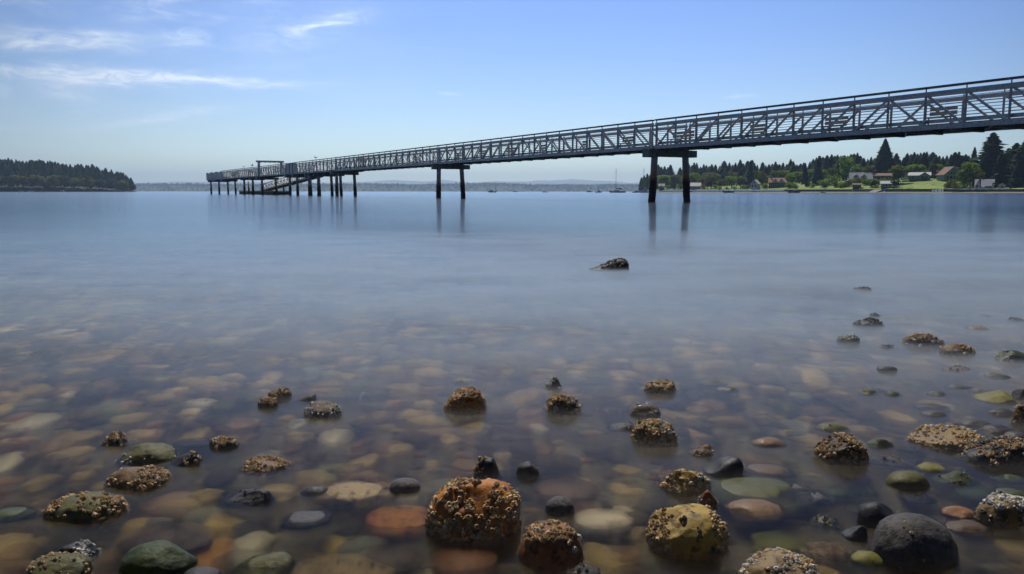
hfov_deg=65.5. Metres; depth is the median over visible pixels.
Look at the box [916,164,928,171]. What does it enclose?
broadleaf tree
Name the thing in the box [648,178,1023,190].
lawn
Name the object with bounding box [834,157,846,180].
conifer tree
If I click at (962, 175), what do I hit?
broadleaf tree
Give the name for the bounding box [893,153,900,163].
conifer tree
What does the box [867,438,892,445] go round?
rock
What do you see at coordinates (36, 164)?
conifer tree
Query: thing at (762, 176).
broadleaf tree
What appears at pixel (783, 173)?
broadleaf tree
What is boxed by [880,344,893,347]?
rock
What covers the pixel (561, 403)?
rock
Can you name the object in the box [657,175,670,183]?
broadleaf tree
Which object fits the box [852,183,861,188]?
shed
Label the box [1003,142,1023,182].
conifer tree
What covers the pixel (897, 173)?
broadleaf tree
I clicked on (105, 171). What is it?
conifer tree
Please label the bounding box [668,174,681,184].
broadleaf tree
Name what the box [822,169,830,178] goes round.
broadleaf tree
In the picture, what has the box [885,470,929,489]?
rock
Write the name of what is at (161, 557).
rock
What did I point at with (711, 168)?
conifer tree
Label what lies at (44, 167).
conifer tree
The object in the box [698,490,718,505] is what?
rock
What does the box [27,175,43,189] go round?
broadleaf tree
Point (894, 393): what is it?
rock
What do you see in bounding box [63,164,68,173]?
conifer tree
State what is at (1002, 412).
rock
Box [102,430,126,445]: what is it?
rock
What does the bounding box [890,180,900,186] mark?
shrub
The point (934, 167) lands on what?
broadleaf tree
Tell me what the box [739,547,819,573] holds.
rock
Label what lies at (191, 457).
rock
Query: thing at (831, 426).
rock
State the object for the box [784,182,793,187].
shrub
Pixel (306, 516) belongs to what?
rock
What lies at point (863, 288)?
rock
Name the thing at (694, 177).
broadleaf tree
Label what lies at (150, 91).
sky
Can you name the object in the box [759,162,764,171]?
conifer tree
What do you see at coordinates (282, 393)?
rock
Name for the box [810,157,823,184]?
conifer tree
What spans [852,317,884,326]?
rock
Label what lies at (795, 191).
speedboat
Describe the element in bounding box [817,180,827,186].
shrub
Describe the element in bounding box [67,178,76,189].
broadleaf tree
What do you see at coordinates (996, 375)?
rock
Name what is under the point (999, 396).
rock
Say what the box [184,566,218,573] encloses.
rock
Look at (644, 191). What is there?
sailboat
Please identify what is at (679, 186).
shrub
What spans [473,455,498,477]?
rock
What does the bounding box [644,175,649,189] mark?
conifer tree
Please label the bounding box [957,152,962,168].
conifer tree
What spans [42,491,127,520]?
rock
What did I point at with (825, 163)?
conifer tree
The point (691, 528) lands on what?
rock
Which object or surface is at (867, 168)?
broadleaf tree
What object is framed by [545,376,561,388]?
rock
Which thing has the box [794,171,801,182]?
broadleaf tree
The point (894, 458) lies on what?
rock
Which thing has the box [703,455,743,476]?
rock
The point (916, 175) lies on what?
house
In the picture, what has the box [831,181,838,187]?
shrub
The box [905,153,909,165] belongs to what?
conifer tree
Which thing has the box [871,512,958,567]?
rock
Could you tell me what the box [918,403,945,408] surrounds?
rock
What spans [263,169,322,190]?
gangway
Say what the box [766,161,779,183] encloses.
conifer tree
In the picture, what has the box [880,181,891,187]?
boathouse
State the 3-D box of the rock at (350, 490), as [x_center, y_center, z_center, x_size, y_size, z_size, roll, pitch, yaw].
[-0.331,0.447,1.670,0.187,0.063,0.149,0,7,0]
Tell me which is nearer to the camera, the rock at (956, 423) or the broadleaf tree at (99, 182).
the rock at (956, 423)
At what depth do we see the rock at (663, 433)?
1.97 m
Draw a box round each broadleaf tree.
[19,176,26,188]
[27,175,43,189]
[36,176,46,186]
[46,175,61,187]
[46,178,55,189]
[51,179,60,189]
[61,181,69,186]
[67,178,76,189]
[78,178,87,189]
[82,177,94,189]
[93,179,106,190]
[106,178,119,190]
[118,180,128,190]
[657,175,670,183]
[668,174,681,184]
[689,172,700,182]
[696,177,705,183]
[701,172,721,186]
[703,180,712,188]
[704,173,717,187]
[715,179,727,188]
[725,176,736,186]
[734,176,747,188]
[753,170,759,178]
[756,171,768,182]
[769,171,781,177]
[774,171,786,177]
[784,172,796,182]
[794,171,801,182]
[802,169,813,182]
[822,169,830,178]
[826,167,837,177]
[838,155,853,180]
[850,164,860,171]
[861,165,874,171]
[887,165,909,182]
[906,164,921,171]
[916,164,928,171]
[929,163,939,178]
[955,168,972,181]
[961,162,980,186]
[968,169,984,182]
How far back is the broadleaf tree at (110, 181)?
958.63 m
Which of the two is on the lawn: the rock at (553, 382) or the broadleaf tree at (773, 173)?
the broadleaf tree at (773, 173)
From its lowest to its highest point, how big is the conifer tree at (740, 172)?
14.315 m
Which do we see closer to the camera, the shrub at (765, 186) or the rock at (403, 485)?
the rock at (403, 485)
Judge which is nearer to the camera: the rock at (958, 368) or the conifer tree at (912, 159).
the rock at (958, 368)
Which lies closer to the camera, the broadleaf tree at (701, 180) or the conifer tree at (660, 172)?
the broadleaf tree at (701, 180)
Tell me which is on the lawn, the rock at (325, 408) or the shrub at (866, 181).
the shrub at (866, 181)
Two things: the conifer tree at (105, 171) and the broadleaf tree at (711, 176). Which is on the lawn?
the broadleaf tree at (711, 176)
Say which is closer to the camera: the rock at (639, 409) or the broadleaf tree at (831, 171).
the rock at (639, 409)
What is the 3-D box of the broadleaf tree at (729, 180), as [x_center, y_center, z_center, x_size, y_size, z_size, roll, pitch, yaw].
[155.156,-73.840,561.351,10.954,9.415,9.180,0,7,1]
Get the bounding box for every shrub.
[667,183,675,188]
[676,184,682,188]
[760,183,768,188]
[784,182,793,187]
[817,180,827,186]
[824,174,841,185]
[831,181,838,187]
[837,180,845,187]
[844,179,853,186]
[854,177,862,182]
[862,178,871,184]
[868,180,876,186]
[871,179,879,186]
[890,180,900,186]
[945,179,958,184]
[956,179,970,187]
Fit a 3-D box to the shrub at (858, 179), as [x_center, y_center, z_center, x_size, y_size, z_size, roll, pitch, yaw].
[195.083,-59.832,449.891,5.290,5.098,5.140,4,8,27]
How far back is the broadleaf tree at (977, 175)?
379.68 m
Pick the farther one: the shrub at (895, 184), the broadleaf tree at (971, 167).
the shrub at (895, 184)
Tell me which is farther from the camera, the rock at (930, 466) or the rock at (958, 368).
the rock at (958, 368)
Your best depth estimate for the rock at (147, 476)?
1.69 m
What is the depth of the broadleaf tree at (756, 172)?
580.86 m
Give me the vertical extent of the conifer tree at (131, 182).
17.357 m
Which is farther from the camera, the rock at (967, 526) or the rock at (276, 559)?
the rock at (967, 526)
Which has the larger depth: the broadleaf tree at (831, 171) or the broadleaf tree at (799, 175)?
the broadleaf tree at (799, 175)
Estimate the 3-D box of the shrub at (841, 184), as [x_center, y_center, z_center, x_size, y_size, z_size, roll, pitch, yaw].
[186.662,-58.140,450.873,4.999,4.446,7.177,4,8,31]
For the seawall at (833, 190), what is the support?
on the beach
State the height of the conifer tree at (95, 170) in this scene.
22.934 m
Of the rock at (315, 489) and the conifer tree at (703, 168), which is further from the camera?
the conifer tree at (703, 168)
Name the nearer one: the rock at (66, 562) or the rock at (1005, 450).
the rock at (66, 562)
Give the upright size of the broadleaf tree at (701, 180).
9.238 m
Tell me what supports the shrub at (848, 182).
on the lawn
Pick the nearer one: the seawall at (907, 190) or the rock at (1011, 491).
the rock at (1011, 491)
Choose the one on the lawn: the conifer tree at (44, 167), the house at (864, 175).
the house at (864, 175)
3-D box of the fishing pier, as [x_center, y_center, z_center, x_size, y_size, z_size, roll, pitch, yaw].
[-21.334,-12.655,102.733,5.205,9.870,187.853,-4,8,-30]
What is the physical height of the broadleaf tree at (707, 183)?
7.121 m
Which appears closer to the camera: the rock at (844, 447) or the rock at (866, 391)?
the rock at (844, 447)
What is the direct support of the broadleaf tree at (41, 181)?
on the headland
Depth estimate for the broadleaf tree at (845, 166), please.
481.07 m
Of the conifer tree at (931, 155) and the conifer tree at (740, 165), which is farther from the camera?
the conifer tree at (740, 165)
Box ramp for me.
[867,189,883,192]
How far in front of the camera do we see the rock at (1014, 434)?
2.01 m
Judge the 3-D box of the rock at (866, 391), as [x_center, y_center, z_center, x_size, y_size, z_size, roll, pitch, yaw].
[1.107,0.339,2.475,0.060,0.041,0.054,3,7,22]
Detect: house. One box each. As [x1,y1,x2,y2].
[690,183,700,189]
[750,180,760,188]
[768,174,786,187]
[844,172,872,183]
[873,173,892,180]
[901,172,930,179]
[935,166,959,180]
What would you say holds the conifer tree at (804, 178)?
on the lawn
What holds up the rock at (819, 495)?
in the water
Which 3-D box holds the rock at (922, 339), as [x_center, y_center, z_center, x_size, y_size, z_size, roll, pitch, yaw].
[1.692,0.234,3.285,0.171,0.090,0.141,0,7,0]
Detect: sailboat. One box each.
[609,179,625,192]
[636,184,648,192]
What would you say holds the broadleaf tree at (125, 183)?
on the headland
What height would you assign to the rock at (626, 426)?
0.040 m
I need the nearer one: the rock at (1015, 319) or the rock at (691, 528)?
the rock at (691, 528)
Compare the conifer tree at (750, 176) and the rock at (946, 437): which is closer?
the rock at (946, 437)
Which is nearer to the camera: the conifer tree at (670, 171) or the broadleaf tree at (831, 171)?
the broadleaf tree at (831, 171)
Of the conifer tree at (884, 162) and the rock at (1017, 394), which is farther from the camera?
the conifer tree at (884, 162)
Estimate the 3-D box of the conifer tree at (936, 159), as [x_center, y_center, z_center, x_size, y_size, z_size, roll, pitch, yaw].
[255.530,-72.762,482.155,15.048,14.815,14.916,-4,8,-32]
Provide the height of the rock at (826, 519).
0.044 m
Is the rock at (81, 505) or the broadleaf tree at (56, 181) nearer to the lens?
the rock at (81, 505)
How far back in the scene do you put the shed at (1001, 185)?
367.02 m
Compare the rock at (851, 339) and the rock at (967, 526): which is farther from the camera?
the rock at (851, 339)
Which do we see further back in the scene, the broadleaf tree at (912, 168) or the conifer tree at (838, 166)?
the conifer tree at (838, 166)
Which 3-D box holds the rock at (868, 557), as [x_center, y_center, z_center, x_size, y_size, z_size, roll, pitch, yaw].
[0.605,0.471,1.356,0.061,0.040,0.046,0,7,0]
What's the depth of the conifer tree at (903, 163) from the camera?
495.52 m
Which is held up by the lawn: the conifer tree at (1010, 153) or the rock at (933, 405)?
the conifer tree at (1010, 153)
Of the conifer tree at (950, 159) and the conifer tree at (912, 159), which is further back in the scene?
the conifer tree at (912, 159)
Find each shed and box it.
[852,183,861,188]
[998,183,1006,188]
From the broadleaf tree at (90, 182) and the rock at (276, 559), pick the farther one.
the broadleaf tree at (90, 182)
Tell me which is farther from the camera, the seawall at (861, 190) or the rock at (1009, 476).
the seawall at (861, 190)
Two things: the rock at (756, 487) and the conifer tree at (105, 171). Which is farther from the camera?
the conifer tree at (105, 171)
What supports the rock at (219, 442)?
in the water
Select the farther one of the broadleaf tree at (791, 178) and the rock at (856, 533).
the broadleaf tree at (791, 178)
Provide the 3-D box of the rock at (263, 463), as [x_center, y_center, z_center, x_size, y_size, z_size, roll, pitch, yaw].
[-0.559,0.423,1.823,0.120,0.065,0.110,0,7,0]
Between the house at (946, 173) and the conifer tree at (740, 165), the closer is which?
the house at (946, 173)
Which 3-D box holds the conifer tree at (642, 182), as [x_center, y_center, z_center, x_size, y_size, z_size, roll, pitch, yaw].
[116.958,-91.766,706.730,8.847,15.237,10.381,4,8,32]
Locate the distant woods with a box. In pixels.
[135,182,939,191]
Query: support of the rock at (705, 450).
in the water
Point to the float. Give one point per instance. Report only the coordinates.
(272, 192)
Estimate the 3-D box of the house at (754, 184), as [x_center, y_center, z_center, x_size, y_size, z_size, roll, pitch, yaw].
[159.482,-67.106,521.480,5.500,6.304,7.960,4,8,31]
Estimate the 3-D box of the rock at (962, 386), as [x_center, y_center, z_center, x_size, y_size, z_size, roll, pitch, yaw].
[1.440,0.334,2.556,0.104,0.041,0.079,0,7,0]
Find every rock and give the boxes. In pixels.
[0,507,26,516]
[24,551,92,573]
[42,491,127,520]
[54,539,96,555]
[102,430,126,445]
[105,464,170,489]
[119,540,196,573]
[120,443,176,462]
[173,450,201,465]
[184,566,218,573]
[209,435,238,448]
[228,487,272,502]
[241,455,291,470]
[249,552,291,567]
[257,396,277,407]
[268,388,291,397]
[289,511,324,521]
[297,393,316,400]
[302,486,327,493]
[303,400,341,416]
[326,482,381,498]
[389,478,419,492]
[424,477,521,540]
[442,386,485,412]
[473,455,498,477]
[516,461,538,476]
[518,519,583,565]
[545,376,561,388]
[545,393,581,412]
[545,496,573,514]
[573,563,600,573]
[589,258,628,270]
[611,422,634,429]
[629,402,660,416]
[630,418,677,444]
[644,379,676,393]
[645,503,729,553]
[659,468,710,492]
[690,444,713,455]
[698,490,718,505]
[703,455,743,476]
[717,387,734,390]
[721,477,788,497]
[728,499,781,515]
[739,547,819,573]
[748,464,787,473]
[752,437,784,445]
[791,484,806,489]
[806,492,827,498]
[813,432,868,463]
[813,514,834,525]
[816,422,847,430]
[836,334,859,343]
[842,526,867,539]
[851,551,882,563]
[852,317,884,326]
[853,286,871,290]
[856,502,893,525]
[861,389,875,393]
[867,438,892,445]
[870,312,879,316]
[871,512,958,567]
[876,366,897,371]
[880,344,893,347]
[882,455,908,462]
[885,391,899,395]
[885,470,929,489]
[902,332,944,345]
[907,424,986,449]
[917,462,944,471]
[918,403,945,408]
[922,410,945,415]
[928,391,945,394]
[937,471,971,483]
[938,343,975,355]
[941,365,969,370]
[941,506,973,517]
[945,422,963,425]
[946,519,987,532]
[949,384,972,388]
[959,419,990,426]
[961,435,1023,466]
[965,325,988,329]
[973,492,1023,527]
[974,390,1016,402]
[979,424,1014,434]
[984,373,1010,377]
[987,408,1013,415]
[994,350,1023,361]
[995,487,1023,494]
[1003,431,1023,438]
[1003,474,1020,478]
[1007,317,1023,321]
[1010,404,1023,424]
[1011,388,1023,398]
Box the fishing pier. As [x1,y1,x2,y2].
[206,75,1023,201]
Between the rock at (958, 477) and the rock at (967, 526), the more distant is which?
the rock at (958, 477)
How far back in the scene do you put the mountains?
12283.66 m
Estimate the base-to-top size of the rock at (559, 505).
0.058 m
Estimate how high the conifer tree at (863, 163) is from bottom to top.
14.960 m
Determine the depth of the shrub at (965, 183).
381.92 m
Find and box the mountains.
[134,179,639,184]
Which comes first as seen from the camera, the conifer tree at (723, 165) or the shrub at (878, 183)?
the shrub at (878, 183)
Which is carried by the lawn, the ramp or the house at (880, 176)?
the house at (880, 176)
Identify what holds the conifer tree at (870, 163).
on the lawn
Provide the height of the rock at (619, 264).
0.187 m
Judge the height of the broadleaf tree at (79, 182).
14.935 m
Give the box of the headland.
[0,182,136,191]
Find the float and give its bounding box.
[239,191,288,194]
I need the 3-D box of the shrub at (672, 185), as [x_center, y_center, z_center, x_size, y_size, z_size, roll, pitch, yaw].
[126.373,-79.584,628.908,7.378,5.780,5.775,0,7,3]
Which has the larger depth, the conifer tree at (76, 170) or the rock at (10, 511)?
the conifer tree at (76, 170)
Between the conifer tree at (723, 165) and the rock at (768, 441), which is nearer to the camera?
the rock at (768, 441)
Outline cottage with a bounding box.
[973,178,994,188]
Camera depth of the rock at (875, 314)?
3.99 m
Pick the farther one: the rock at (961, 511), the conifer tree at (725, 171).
the conifer tree at (725, 171)
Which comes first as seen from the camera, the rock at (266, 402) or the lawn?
the rock at (266, 402)
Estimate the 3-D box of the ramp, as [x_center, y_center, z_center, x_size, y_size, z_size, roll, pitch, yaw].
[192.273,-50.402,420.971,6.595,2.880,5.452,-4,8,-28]
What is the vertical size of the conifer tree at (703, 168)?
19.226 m
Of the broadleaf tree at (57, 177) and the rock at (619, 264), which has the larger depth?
the broadleaf tree at (57, 177)
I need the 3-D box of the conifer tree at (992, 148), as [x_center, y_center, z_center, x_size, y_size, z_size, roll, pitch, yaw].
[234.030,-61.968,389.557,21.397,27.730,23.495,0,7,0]
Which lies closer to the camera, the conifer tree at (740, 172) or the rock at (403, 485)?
the rock at (403, 485)
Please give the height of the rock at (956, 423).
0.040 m
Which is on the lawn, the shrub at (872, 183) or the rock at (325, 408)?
the shrub at (872, 183)
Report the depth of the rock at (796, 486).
1.68 m
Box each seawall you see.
[659,191,783,191]
[784,189,851,191]
[852,189,874,191]
[885,189,931,191]
[943,189,1023,191]
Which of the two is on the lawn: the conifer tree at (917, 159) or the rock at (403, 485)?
the conifer tree at (917, 159)
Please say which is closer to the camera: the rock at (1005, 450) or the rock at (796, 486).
the rock at (796, 486)
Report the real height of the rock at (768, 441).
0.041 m
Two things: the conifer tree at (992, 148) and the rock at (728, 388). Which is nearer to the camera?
the rock at (728, 388)
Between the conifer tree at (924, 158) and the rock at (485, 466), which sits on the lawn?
the conifer tree at (924, 158)
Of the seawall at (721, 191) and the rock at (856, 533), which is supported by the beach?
the seawall at (721, 191)
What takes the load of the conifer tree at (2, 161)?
on the headland
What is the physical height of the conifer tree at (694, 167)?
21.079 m
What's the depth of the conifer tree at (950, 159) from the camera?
470.40 m
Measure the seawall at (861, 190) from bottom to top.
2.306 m
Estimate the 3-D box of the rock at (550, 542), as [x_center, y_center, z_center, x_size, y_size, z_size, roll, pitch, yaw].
[0.067,0.461,1.371,0.114,0.122,0.089,0,7,0]
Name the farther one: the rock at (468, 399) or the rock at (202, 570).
the rock at (468, 399)
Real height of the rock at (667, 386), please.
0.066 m
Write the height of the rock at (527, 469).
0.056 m
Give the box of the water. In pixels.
[0,191,1023,573]
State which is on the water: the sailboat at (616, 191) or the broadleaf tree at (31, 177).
the sailboat at (616, 191)
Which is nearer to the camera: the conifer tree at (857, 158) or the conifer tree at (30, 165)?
the conifer tree at (857, 158)
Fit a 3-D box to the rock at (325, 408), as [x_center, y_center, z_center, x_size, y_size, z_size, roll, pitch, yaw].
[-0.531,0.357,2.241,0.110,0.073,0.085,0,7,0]
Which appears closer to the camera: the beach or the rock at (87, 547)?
the rock at (87, 547)
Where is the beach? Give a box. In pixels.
[708,192,1023,192]
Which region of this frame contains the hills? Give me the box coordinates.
[134,185,942,191]
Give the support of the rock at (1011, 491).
in the water
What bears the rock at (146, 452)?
in the water
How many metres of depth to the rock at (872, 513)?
1.50 m
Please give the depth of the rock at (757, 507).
1.56 m
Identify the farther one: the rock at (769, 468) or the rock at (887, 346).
the rock at (887, 346)
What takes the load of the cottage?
on the lawn
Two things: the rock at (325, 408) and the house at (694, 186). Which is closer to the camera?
the rock at (325, 408)
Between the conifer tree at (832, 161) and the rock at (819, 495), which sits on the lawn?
the conifer tree at (832, 161)
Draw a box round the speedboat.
[788,190,800,192]
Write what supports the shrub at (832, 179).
on the lawn
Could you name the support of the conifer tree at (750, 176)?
on the lawn
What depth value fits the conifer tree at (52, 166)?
972.21 m
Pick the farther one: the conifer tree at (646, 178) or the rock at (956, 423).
the conifer tree at (646, 178)
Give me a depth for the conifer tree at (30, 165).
956.20 m
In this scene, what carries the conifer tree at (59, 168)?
on the headland
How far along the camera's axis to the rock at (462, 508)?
1.45 m
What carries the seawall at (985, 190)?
on the beach
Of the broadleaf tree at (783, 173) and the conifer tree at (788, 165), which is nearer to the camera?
the broadleaf tree at (783, 173)
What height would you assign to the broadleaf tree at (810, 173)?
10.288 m
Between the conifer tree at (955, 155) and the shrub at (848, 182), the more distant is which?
the conifer tree at (955, 155)
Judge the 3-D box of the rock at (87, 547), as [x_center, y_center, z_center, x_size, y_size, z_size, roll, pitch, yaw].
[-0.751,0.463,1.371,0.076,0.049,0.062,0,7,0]
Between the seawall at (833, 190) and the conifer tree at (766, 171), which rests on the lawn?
the conifer tree at (766, 171)
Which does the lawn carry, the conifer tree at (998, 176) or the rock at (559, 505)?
the conifer tree at (998, 176)
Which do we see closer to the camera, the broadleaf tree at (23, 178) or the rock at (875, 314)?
the rock at (875, 314)
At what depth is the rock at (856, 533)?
1.43 m
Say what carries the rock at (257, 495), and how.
in the water
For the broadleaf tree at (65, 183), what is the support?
on the headland
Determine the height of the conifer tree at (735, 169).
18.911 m
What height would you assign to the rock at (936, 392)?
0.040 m
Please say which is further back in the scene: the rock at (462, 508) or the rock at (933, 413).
the rock at (933, 413)
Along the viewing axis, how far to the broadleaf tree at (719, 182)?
565.71 m
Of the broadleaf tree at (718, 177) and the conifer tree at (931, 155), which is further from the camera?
the broadleaf tree at (718, 177)
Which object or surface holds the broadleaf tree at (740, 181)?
on the lawn
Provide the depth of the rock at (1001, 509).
1.49 m
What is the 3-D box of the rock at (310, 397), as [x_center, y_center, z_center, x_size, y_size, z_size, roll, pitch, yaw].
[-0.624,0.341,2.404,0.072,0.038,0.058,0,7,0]
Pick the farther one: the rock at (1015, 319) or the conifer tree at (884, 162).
the conifer tree at (884, 162)
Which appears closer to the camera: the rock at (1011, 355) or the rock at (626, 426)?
the rock at (626, 426)
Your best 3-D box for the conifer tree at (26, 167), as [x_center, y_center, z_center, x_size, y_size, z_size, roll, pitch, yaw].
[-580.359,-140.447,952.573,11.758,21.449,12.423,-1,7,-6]
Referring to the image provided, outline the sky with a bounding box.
[0,0,1023,182]
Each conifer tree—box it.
[0,159,7,170]
[12,159,20,174]
[23,161,28,172]
[27,160,34,172]
[34,160,41,173]
[41,160,47,172]
[48,161,55,170]
[57,165,62,173]
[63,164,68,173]
[74,165,80,173]
[94,166,99,176]
[103,168,108,177]
[129,177,136,190]
[639,175,647,190]
[642,174,648,187]
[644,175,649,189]
[658,167,667,186]
[666,165,674,174]
[689,163,697,174]
[698,164,707,175]
[707,164,715,172]
[718,161,727,174]
[721,166,728,179]
[729,163,738,184]
[737,159,745,175]
[737,168,742,185]
[744,160,757,185]
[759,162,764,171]
[763,167,769,183]
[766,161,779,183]
[784,159,791,171]
[788,161,798,182]
[800,163,808,184]
[809,157,816,171]
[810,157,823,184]
[822,155,830,170]
[825,154,841,179]
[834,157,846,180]
[847,153,860,179]
[860,158,868,167]
[867,157,873,169]
[871,138,900,172]
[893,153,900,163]
[899,157,907,177]
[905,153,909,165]
[907,152,915,165]
[912,154,920,164]
[917,152,928,170]
[926,155,940,171]
[929,152,935,161]
[945,154,953,166]
[946,152,964,170]
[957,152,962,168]
[966,147,978,184]
[968,132,1008,182]
[971,156,990,186]
[990,152,1008,186]
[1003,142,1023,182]
[1003,143,1023,183]
[1008,161,1023,187]
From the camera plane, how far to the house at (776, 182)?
512.68 m
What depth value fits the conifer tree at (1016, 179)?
366.39 m
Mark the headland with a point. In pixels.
(26, 189)
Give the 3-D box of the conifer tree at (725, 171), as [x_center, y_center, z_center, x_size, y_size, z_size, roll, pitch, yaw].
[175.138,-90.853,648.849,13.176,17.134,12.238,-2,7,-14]
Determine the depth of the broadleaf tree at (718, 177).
633.92 m
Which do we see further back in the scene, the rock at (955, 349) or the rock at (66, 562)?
the rock at (955, 349)
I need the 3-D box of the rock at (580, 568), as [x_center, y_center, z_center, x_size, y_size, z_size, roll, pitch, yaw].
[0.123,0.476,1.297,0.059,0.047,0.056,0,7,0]
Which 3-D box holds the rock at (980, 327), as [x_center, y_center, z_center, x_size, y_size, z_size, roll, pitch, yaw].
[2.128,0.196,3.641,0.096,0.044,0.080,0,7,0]
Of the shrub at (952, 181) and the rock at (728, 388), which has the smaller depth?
the rock at (728, 388)
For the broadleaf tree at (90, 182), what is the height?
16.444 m
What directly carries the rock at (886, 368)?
in the water
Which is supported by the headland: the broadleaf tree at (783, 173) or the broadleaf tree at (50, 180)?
the broadleaf tree at (50, 180)
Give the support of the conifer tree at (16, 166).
on the headland
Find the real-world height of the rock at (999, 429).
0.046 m
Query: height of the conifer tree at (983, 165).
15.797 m
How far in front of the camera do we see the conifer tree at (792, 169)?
579.24 m
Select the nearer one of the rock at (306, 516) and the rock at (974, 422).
the rock at (306, 516)
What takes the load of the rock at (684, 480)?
in the water
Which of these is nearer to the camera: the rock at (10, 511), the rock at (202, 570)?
the rock at (202, 570)
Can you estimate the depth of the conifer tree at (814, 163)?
555.02 m
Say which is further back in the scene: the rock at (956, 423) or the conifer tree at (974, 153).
the conifer tree at (974, 153)
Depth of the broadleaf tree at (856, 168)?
468.56 m
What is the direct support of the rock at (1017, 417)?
in the water

